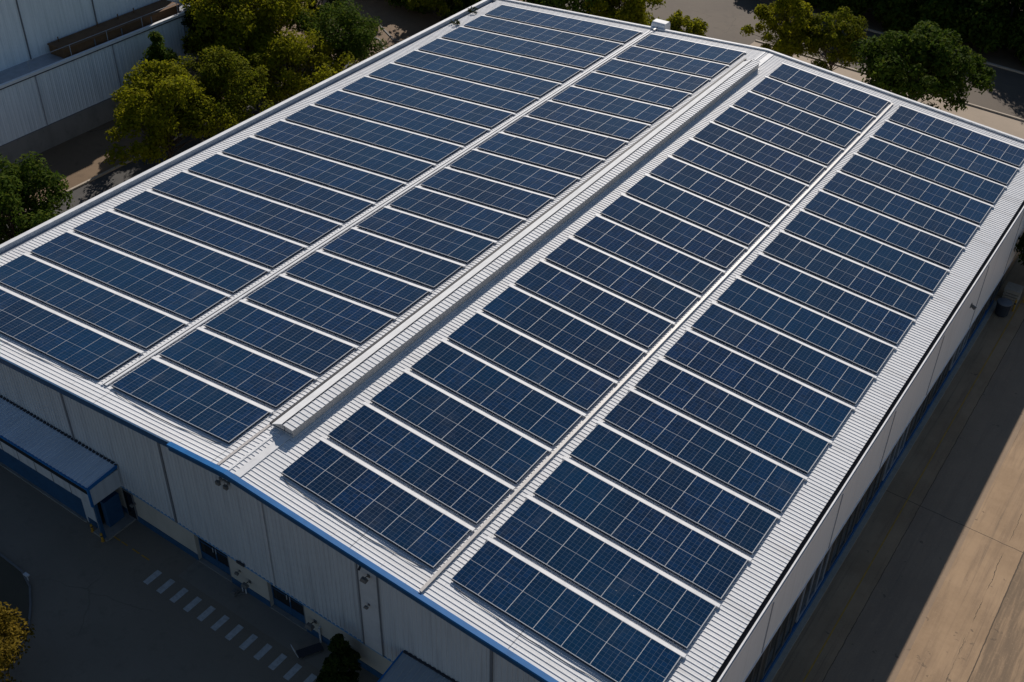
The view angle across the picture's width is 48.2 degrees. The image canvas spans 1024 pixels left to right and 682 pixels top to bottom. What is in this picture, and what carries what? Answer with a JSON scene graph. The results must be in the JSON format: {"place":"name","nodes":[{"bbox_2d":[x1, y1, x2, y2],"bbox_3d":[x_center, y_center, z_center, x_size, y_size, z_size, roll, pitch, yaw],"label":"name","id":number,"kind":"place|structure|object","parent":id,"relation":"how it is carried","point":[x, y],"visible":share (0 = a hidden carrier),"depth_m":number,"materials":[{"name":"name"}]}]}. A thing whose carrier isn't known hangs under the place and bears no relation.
{"place":"outdoors","nodes":[
{"label":"outdoors","id":0,"kind":"place"},
{"bbox_2d":[2,61,355,239],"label":"side road","id":1,"kind":"structure","parent":0,"point":[102,184],"depth_m":84.67,"materials":[{"name":"asphalt"}]},
{"bbox_2d":[0,465,379,681],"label":"front yard","id":2,"kind":"structure","parent":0,"point":[102,612],"depth_m":53.79,"materials":[{"name":"asphalt"}]},
{"bbox_2d":[0,553,31,654],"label":"island kerb","id":3,"kind":"structure","parent":2,"relation":"on","point":[29,585],"depth_m":54.46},
{"bbox_2d":[0,556,28,642],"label":"planting island","id":4,"kind":"structure","parent":3,"relation":"on","point":[14,589],"depth_m":54.49,"materials":[{"name":"soil"}]},
{"bbox_2d":[0,601,35,681],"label":"broadleaf tree","id":5,"kind":"object","parent":2,"relation":"on","point":[10,630],"visible":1,"depth_m":48.53,"materials":[{"name":"yellow plant"}]},
{"bbox_2d":[0,395,135,541],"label":"annex","id":6,"kind":"object","parent":2,"relation":"on","point":[80,480],"visible":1,"depth_m":57.36,"materials":[{"name":"blue metal"}]},
{"bbox_2d":[143,570,316,681],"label":"crosswalk","id":7,"kind":"structure","parent":2,"relation":"on","point":[276,662],"depth_m":53.43,"materials":[{"name":"white paint"}]},
{"bbox_2d":[178,560,331,669],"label":"walkway","id":8,"kind":"structure","parent":2,"relation":"on","point":[259,614],"depth_m":54.24,"materials":[{"name":"concrete"}]},
{"bbox_2d":[315,633,361,681],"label":"conifer shrub","id":9,"kind":"object","parent":2,"relation":"on","point":[343,657],"visible":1,"depth_m":49.90,"materials":[{"name":"green plant"}]},
{"bbox_2d":[0,0,772,216],"bbox_3d":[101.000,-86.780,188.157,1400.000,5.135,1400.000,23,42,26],"label":"ground","id":10,"kind":"structure","parent":0,"point":[79,159],"depth_m":88.72,"materials":[{"name":"asphalt"}]},
{"bbox_2d":[0,151,74,244],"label":"broadleaf tree","id":11,"kind":"object","parent":10,"relation":"on","point":[16,200],"visible":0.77,"depth_m":71.80,"materials":[{"name":"green plant"}]},
{"bbox_2d":[0,0,258,170],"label":"neighbour building","id":12,"kind":"structure","parent":10,"relation":"on","point":[48,101],"depth_m":86.56,"materials":[{"name":"metal"}]},
{"bbox_2d":[47,0,179,58],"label":"rusty duct","id":13,"kind":"object","parent":12,"relation":"on","point":[115,32],"visible":1,"depth_m":89.33,"materials":[{"name":"metal"}]},
{"bbox_2d":[122,31,187,104],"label":"conifer","id":14,"kind":"object","parent":10,"relation":"on","point":[157,47],"visible":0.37,"depth_m":88.80,"materials":[{"name":"green plant"}]},
{"bbox_2d":[104,59,238,167],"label":"broadleaf tree","id":15,"kind":"object","parent":10,"relation":"on","point":[157,89],"visible":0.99,"depth_m":80.90,"materials":[{"name":"green plant"}]},
{"bbox_2d":[174,45,274,139],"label":"broadleaf tree","id":16,"kind":"object","parent":10,"relation":"on","point":[237,100],"visible":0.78,"depth_m":84.96,"materials":[{"name":"green plant"}]},
{"bbox_2d":[179,0,329,70],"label":"broadleaf tree","id":17,"kind":"object","parent":10,"relation":"on","point":[249,22],"visible":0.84,"depth_m":91.09,"materials":[{"name":"green plant"}]},
{"bbox_2d":[216,28,358,104],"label":"broadleaf tree","id":18,"kind":"object","parent":10,"relation":"on","point":[275,52],"visible":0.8,"depth_m":89.25,"materials":[{"name":"green plant"}]},
{"bbox_2d":[281,0,387,74],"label":"broadleaf tree","id":19,"kind":"object","parent":10,"relation":"on","point":[342,20],"visible":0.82,"depth_m":93.33,"materials":[{"name":"green plant"}]},
{"bbox_2d":[385,0,600,18],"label":"woodland","id":20,"kind":"object","parent":10,"relation":"on","point":[575,5],"visible":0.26,"depth_m":107.19,"materials":[{"name":"green plant"}]},
{"bbox_2d":[0,0,1023,681],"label":"warehouse","id":21,"kind":"structure","parent":10,"relation":"on","point":[286,544],"depth_m":54.42,"materials":[{"name":"white metal"}]},
{"bbox_2d":[0,286,143,379],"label":"solar array","id":22,"kind":"object","parent":21,"relation":"on","point":[80,347],"visible":1,"depth_m":58.18,"materials":[{"name":"glass"}]},
{"bbox_2d":[0,253,189,349],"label":"solar array","id":23,"kind":"object","parent":21,"relation":"on","point":[131,320],"visible":1,"depth_m":60.90,"materials":[{"name":"glass"}]},
{"bbox_2d":[30,231,231,320],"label":"solar array","id":24,"kind":"object","parent":21,"relation":"on","point":[173,292],"visible":1,"depth_m":62.96,"materials":[{"name":"glass"}]},
{"bbox_2d":[73,209,270,293],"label":"solar array","id":25,"kind":"object","parent":21,"relation":"on","point":[205,264],"visible":1,"depth_m":64.96,"materials":[{"name":"glass"}]},
{"bbox_2d":[112,356,273,443],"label":"solar array","id":26,"kind":"object","parent":21,"relation":"on","point":[205,406],"visible":1,"depth_m":53.58,"materials":[{"name":"glass"}]},
{"bbox_2d":[114,190,307,268],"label":"solar array","id":27,"kind":"object","parent":21,"relation":"on","point":[251,243],"visible":1,"depth_m":66.95,"materials":[{"name":"glass"}]},
{"bbox_2d":[160,327,317,407],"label":"solar array","id":28,"kind":"object","parent":21,"relation":"on","point":[263,378],"visible":1,"depth_m":55.56,"materials":[{"name":"glass"}]},
{"bbox_2d":[152,171,342,244],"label":"solar array","id":29,"kind":"object","parent":21,"relation":"on","point":[302,226],"visible":1,"depth_m":68.94,"materials":[{"name":"glass"}]},
{"bbox_2d":[205,299,358,374],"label":"solar array","id":30,"kind":"object","parent":21,"relation":"on","point":[311,349],"visible":1,"depth_m":57.56,"materials":[{"name":"glass"}]},
{"bbox_2d":[188,153,375,222],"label":"solar array","id":31,"kind":"object","parent":21,"relation":"on","point":[343,207],"visible":1,"depth_m":70.92,"materials":[{"name":"glass"}]},
{"bbox_2d":[222,136,406,201],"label":"solar array","id":32,"kind":"object","parent":21,"relation":"on","point":[335,174],"visible":1,"depth_m":72.93,"materials":[{"name":"glass"}]},
{"bbox_2d":[246,274,396,344],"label":"solar array","id":33,"kind":"object","parent":21,"relation":"on","point":[354,321],"visible":1,"depth_m":59.54,"materials":[{"name":"glass"}]},
{"bbox_2d":[254,120,436,181],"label":"solar array","id":34,"kind":"object","parent":21,"relation":"on","point":[399,166],"visible":1,"depth_m":74.92,"materials":[{"name":"glass"}]},
{"bbox_2d":[286,250,432,315],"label":"solar array","id":35,"kind":"object","parent":21,"relation":"on","point":[369,286],"visible":1,"depth_m":61.53,"materials":[{"name":"glass"}]},
{"bbox_2d":[285,104,463,162],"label":"solar array","id":36,"kind":"object","parent":21,"relation":"on","point":[417,145],"visible":1,"depth_m":76.91,"materials":[{"name":"glass"}]},
{"bbox_2d":[102,30,652,385],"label":"cable tray","id":37,"kind":"object","parent":21,"relation":"on","point":[147,356],"visible":1,"depth_m":66.46,"materials":[{"name":"white metal"}]},
{"bbox_2d":[281,437,474,568],"bbox_3d":[-5.834,6.792,48.947,8.556,0.137,2.768,27,44,23],"label":"solar array","id":38,"kind":"object","parent":21,"relation":"on","point":[413,523],"visible":1,"depth_m":48.78,"materials":[{"name":"glass"}]},
{"bbox_2d":[323,227,465,288],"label":"solar array","id":39,"kind":"object","parent":21,"relation":"on","point":[419,266],"visible":1,"depth_m":63.52,"materials":[{"name":"glass"}]},
{"bbox_2d":[314,90,490,144],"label":"solar array","id":40,"kind":"object","parent":21,"relation":"on","point":[439,127],"visible":1,"depth_m":78.89,"materials":[{"name":"glass"}]},
{"bbox_2d":[377,650,456,681],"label":"porch canopy","id":41,"kind":"object","parent":21,"relation":"attached to","point":[405,666],"visible":1,"depth_m":48.01,"materials":[{"name":"metal"}]},
{"bbox_2d":[328,402,514,523],"bbox_3d":[-4.143,5.317,50.938,8.556,0.134,2.768,27,44,23],"label":"solar array","id":42,"kind":"object","parent":21,"relation":"on","point":[451,480],"visible":1,"depth_m":50.77,"materials":[{"name":"glass"}]},
{"bbox_2d":[357,206,497,263],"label":"solar array","id":43,"kind":"object","parent":21,"relation":"on","point":[466,247],"visible":1,"depth_m":65.51,"materials":[{"name":"glass"}]},
{"bbox_2d":[342,76,515,128],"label":"solar array","id":44,"kind":"object","parent":21,"relation":"on","point":[446,106],"visible":1,"depth_m":80.89,"materials":[{"name":"glass"}]},
{"bbox_2d":[369,63,539,112],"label":"solar array","id":45,"kind":"object","parent":21,"relation":"on","point":[507,100],"visible":1,"depth_m":82.87,"materials":[{"name":"glass"}]},
{"bbox_2d":[390,186,526,239],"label":"solar array","id":46,"kind":"object","parent":21,"relation":"on","point":[465,215],"visible":1,"depth_m":67.50,"materials":[{"name":"glass"}]},
{"bbox_2d":[371,369,551,483],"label":"solar array","id":47,"kind":"object","parent":21,"relation":"on","point":[506,451],"visible":1,"depth_m":52.76,"materials":[{"name":"glass"}]},
{"bbox_2d":[394,50,561,96],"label":"solar array","id":48,"kind":"object","parent":21,"relation":"on","point":[498,78],"visible":1,"depth_m":84.87,"materials":[{"name":"glass"}]},
{"bbox_2d":[421,167,554,217],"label":"solar array","id":49,"kind":"object","parent":21,"relation":"on","point":[492,193],"visible":1,"depth_m":69.49,"materials":[{"name":"glass"}]},
{"bbox_2d":[410,339,585,445],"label":"solar array","id":50,"kind":"object","parent":21,"relation":"on","point":[519,403],"visible":1,"depth_m":54.75,"materials":[{"name":"glass"}]},
{"bbox_2d":[418,38,583,82],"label":"solar array","id":51,"kind":"object","parent":21,"relation":"on","point":[560,73],"visible":1,"depth_m":86.84,"materials":[{"name":"glass"}]},
{"bbox_2d":[270,58,759,440],"bbox_3d":[3.836,-8.525,68.280,1.670,0.618,50.810,23,42,26],"label":"ridge vent","id":52,"kind":"object","parent":21,"relation":"on","point":[305,413],"visible":1,"depth_m":61.90,"materials":[{"name":"white metal"}]},
{"bbox_2d":[450,149,580,196],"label":"solar array","id":53,"kind":"object","parent":21,"relation":"on","point":[520,174],"visible":1,"depth_m":71.47,"materials":[{"name":"glass"}]},
{"bbox_2d":[441,26,603,68],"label":"solar array","id":54,"kind":"object","parent":21,"relation":"on","point":[538,50],"visible":1,"depth_m":88.86,"materials":[{"name":"glass"}]},
{"bbox_2d":[447,310,617,411],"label":"solar array","id":55,"kind":"object","parent":21,"relation":"on","point":[550,370],"visible":1,"depth_m":56.74,"materials":[{"name":"glass"}]},
{"bbox_2d":[477,132,605,176],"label":"solar array","id":56,"kind":"object","parent":21,"relation":"on","point":[571,162],"visible":1,"depth_m":73.47,"materials":[{"name":"glass"}]},
{"bbox_2d":[464,15,623,55],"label":"solar array","id":57,"kind":"object","parent":21,"relation":"on","point":[587,44],"visible":1,"depth_m":90.83,"materials":[{"name":"glass"}]},
{"bbox_2d":[485,4,642,42],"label":"solar array","id":58,"kind":"object","parent":21,"relation":"on","point":[572,25],"visible":1,"depth_m":92.83,"materials":[{"name":"glass"}]},
{"bbox_2d":[482,284,647,378],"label":"solar array","id":59,"kind":"object","parent":21,"relation":"on","point":[611,354],"visible":1,"depth_m":58.73,"materials":[{"name":"glass"}]},
{"bbox_2d":[503,116,628,157],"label":"solar array","id":60,"kind":"object","parent":21,"relation":"on","point":[579,140],"visible":1,"depth_m":75.46,"materials":[{"name":"glass"}]},
{"bbox_2d":[451,536,685,681],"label":"solar array","id":61,"kind":"object","parent":21,"relation":"on","point":[604,640],"visible":1,"depth_m":45.09,"materials":[{"name":"glass"}]},
{"bbox_2d":[528,100,650,140],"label":"solar array","id":62,"kind":"object","parent":21,"relation":"on","point":[593,121],"visible":1,"depth_m":77.44,"materials":[{"name":"glass"}]},
{"bbox_2d":[514,259,674,348],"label":"solar array","id":63,"kind":"object","parent":21,"relation":"on","point":[618,315],"visible":1,"depth_m":60.71,"materials":[{"name":"glass"}]},
{"bbox_2d":[494,495,720,648],"bbox_3d":[3.793,9.372,47.202,9.450,0.133,2.768,27,44,23],"label":"solar array","id":64,"kind":"object","parent":21,"relation":"on","point":[667,606],"visible":1,"depth_m":47.01,"materials":[{"name":"glass"}]},
{"bbox_2d":[552,86,671,123],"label":"solar array","id":65,"kind":"object","parent":21,"relation":"on","point":[640,111],"visible":1,"depth_m":79.43,"materials":[{"name":"glass"}]},
{"bbox_2d":[545,236,700,320],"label":"solar array","id":66,"kind":"object","parent":21,"relation":"on","point":[664,297],"visible":1,"depth_m":62.70,"materials":[{"name":"glass"}]},
{"bbox_2d":[574,72,691,107],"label":"solar array","id":67,"kind":"object","parent":21,"relation":"on","point":[641,91],"visible":1,"depth_m":81.42,"materials":[{"name":"glass"}]},
{"bbox_2d":[533,456,751,599],"bbox_3d":[5.484,7.894,49.191,9.450,0.138,2.768,27,44,23],"label":"solar array","id":68,"kind":"object","parent":21,"relation":"on","point":[698,558],"visible":1,"depth_m":49.00,"materials":[{"name":"glass"}]},
{"bbox_2d":[573,214,725,293],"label":"solar array","id":69,"kind":"object","parent":21,"relation":"on","point":[656,257],"visible":1,"depth_m":64.69,"materials":[{"name":"glass"}]},
{"bbox_2d":[596,58,710,92],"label":"solar array","id":70,"kind":"object","parent":21,"relation":"on","point":[656,76],"visible":1,"depth_m":83.40,"materials":[{"name":"glass"}]},
{"bbox_2d":[419,103,893,592],"bbox_3d":[11.810,-3.517,63.689,0.140,0.100,54.840,23,42,26],"label":"cable tray","id":71,"kind":"object","parent":21,"relation":"on","point":[517,491],"visible":1,"depth_m":56.18,"materials":[{"name":"metal"}]},
{"bbox_2d":[616,45,729,77],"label":"solar array","id":72,"kind":"object","parent":21,"relation":"on","point":[679,63],"visible":1,"depth_m":85.40,"materials":[{"name":"glass"}]},
{"bbox_2d":[600,193,747,268],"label":"solar array","id":73,"kind":"object","parent":21,"relation":"on","point":[682,235],"visible":1,"depth_m":66.68,"materials":[{"name":"glass"}]},
{"bbox_2d":[570,421,780,554],"bbox_3d":[7.175,6.418,51.181,9.450,0.138,2.768,27,44,23],"label":"solar array","id":74,"kind":"object","parent":21,"relation":"on","point":[712,506],"visible":1,"depth_m":50.99,"materials":[{"name":"glass"}]},
{"bbox_2d":[636,33,746,64],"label":"solar array","id":75,"kind":"object","parent":21,"relation":"on","point":[718,54],"visible":1,"depth_m":87.39,"materials":[{"name":"glass"}]},
{"bbox_2d":[625,174,769,245],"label":"solar array","id":76,"kind":"object","parent":21,"relation":"on","point":[705,213],"visible":1,"depth_m":68.67,"materials":[{"name":"glass"}]},
{"bbox_2d":[603,388,807,512],"bbox_3d":[8.867,4.941,53.170,9.450,0.139,2.768,27,44,23],"label":"solar array","id":77,"kind":"object","parent":21,"relation":"on","point":[748,471],"visible":1,"depth_m":52.99,"materials":[{"name":"glass"}]},
{"bbox_2d":[649,155,789,223],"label":"solar array","id":78,"kind":"object","parent":21,"relation":"on","point":[725,192],"visible":1,"depth_m":70.66,"materials":[{"name":"glass"}]},
{"bbox_2d":[635,357,832,473],"bbox_3d":[10.558,3.466,55.162,9.450,0.135,2.768,27,44,23],"label":"solar array","id":79,"kind":"object","parent":21,"relation":"on","point":[774,435],"visible":1,"depth_m":54.97,"materials":[{"name":"glass"}]},
{"bbox_2d":[672,138,808,203],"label":"solar array","id":80,"kind":"object","parent":21,"relation":"on","point":[779,186],"visible":1,"depth_m":72.64,"materials":[{"name":"glass"}]},
{"bbox_2d":[664,328,855,437],"bbox_3d":[12.249,1.988,57.151,9.450,0.138,2.768,27,44,23],"label":"solar array","id":81,"kind":"object","parent":21,"relation":"on","point":[825,414],"visible":1,"depth_m":56.97,"materials":[{"name":"glass"}]},
{"bbox_2d":[693,121,826,183],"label":"solar array","id":82,"kind":"object","parent":21,"relation":"on","point":[782,161],"visible":1,"depth_m":74.63,"materials":[{"name":"glass"}]},
{"bbox_2d":[713,105,844,165],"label":"solar array","id":83,"kind":"object","parent":21,"relation":"on","point":[789,139],"visible":1,"depth_m":76.62,"materials":[{"name":"glass"}]},
{"bbox_2d":[761,594,800,679],"bbox_3d":[12.308,13.382,52.240,0.068,3.061,3.300,23,42,26],"label":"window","id":84,"kind":"structure","parent":21,"relation":"in","point":[776,643],"depth_m":52.40,"materials":[{"name":"black glass"}]},
{"bbox_2d":[691,301,876,404],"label":"solar array","id":85,"kind":"object","parent":21,"relation":"on","point":[828,373],"visible":1,"depth_m":58.95,"materials":[{"name":"glass"}]},
{"bbox_2d":[733,90,860,147],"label":"solar array","id":86,"kind":"object","parent":21,"relation":"on","point":[834,133],"visible":1,"depth_m":78.61,"materials":[{"name":"glass"}]},
{"bbox_2d":[716,276,896,373],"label":"solar array","id":87,"kind":"object","parent":21,"relation":"on","point":[861,349],"visible":1,"depth_m":60.94,"materials":[{"name":"glass"}]},
{"bbox_2d":[751,76,875,130],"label":"solar array","id":88,"kind":"object","parent":21,"relation":"on","point":[823,107],"visible":1,"depth_m":80.59,"materials":[{"name":"glass"}]},
{"bbox_2d":[740,253,915,344],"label":"solar array","id":89,"kind":"object","parent":21,"relation":"on","point":[844,305],"visible":1,"depth_m":62.93,"materials":[{"name":"glass"}]},
{"bbox_2d":[769,63,890,115],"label":"solar array","id":90,"kind":"object","parent":21,"relation":"on","point":[831,89],"visible":1,"depth_m":82.58,"materials":[{"name":"glass"}]},
{"bbox_2d":[763,230,933,317],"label":"solar array","id":91,"kind":"object","parent":21,"relation":"on","point":[871,283],"visible":1,"depth_m":64.91,"materials":[{"name":"glass"}]},
{"bbox_2d":[784,209,949,291],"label":"solar array","id":92,"kind":"object","parent":21,"relation":"on","point":[879,255],"visible":1,"depth_m":66.91,"materials":[{"name":"glass"}]},
{"bbox_2d":[804,189,965,267],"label":"solar array","id":93,"kind":"object","parent":21,"relation":"on","point":[891,231],"visible":1,"depth_m":68.90,"materials":[{"name":"glass"}]},
{"bbox_2d":[822,171,979,245],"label":"solar array","id":94,"kind":"object","parent":21,"relation":"on","point":[955,229],"visible":1,"depth_m":70.88,"materials":[{"name":"glass"}]},
{"bbox_2d":[840,153,993,224],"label":"solar array","id":95,"kind":"object","parent":21,"relation":"on","point":[947,200],"visible":1,"depth_m":72.87,"materials":[{"name":"glass"}]},
{"bbox_2d":[857,136,1006,203],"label":"solar array","id":96,"kind":"object","parent":21,"relation":"on","point":[943,174],"visible":1,"depth_m":74.87,"materials":[{"name":"glass"}]},
{"bbox_2d":[873,120,1019,184],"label":"solar array","id":97,"kind":"object","parent":21,"relation":"on","point":[951,154],"visible":1,"depth_m":76.85,"materials":[{"name":"glass"}]},
{"bbox_2d":[888,105,1023,167],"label":"solar array","id":98,"kind":"object","parent":21,"relation":"on","point":[975,141],"visible":1,"depth_m":78.86,"materials":[{"name":"glass"}]},
{"bbox_2d":[582,0,665,25],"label":"broadleaf tree","id":99,"kind":"object","parent":10,"relation":"on","point":[633,11],"visible":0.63,"depth_m":101.47,"materials":[{"name":"green plant"}]},
{"bbox_2d":[665,9,707,36],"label":"broadleaf tree","id":100,"kind":"object","parent":10,"relation":"on","point":[695,27],"visible":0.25,"depth_m":100.86,"materials":[{"name":"green plant"}]},
{"bbox_2d":[807,0,1023,65],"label":"woodland","id":101,"kind":"object","parent":10,"relation":"on","point":[993,23],"visible":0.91,"depth_m":109.33,"materials":[{"name":"green plant"}]},
{"bbox_2d":[848,19,995,111],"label":"broadleaf tree","id":102,"kind":"object","parent":10,"relation":"on","point":[930,63],"visible":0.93,"depth_m":92.54,"materials":[{"name":"green plant"}]},
{"bbox_2d":[564,0,786,44],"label":"car park","id":103,"kind":"structure","parent":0,"point":[726,20],"depth_m":113.75,"materials":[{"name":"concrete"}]},
{"bbox_2d":[750,41,1023,138],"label":"pavement","id":104,"kind":"structure","parent":0,"point":[1006,124],"depth_m":99.34,"materials":[{"name":"concrete"}]},
{"bbox_2d":[740,0,822,57],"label":"broadleaf tree","id":105,"kind":"object","parent":104,"relation":"on","point":[799,26],"visible":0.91,"depth_m":100.57,"materials":[{"name":"green plant"}]},
{"bbox_2d":[798,6,868,70],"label":"broadleaf tree","id":106,"kind":"object","parent":104,"relation":"on","point":[831,36],"visible":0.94,"depth_m":99.75,"materials":[{"name":"green plant"}]},
{"bbox_2d":[757,15,1023,118],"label":"road","id":107,"kind":"structure","parent":0,"point":[1006,96],"depth_m":103.08,"materials":[{"name":"asphalt"}]},
{"bbox_2d":[766,0,1023,71],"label":"verge","id":108,"kind":"structure","parent":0,"point":[1003,56],"depth_m":110.30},
{"bbox_2d":[772,255,1023,681],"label":"side yard","id":109,"kind":"structure","parent":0,"point":[938,596],"depth_m":58.90,"materials":[{"name":"concrete"}]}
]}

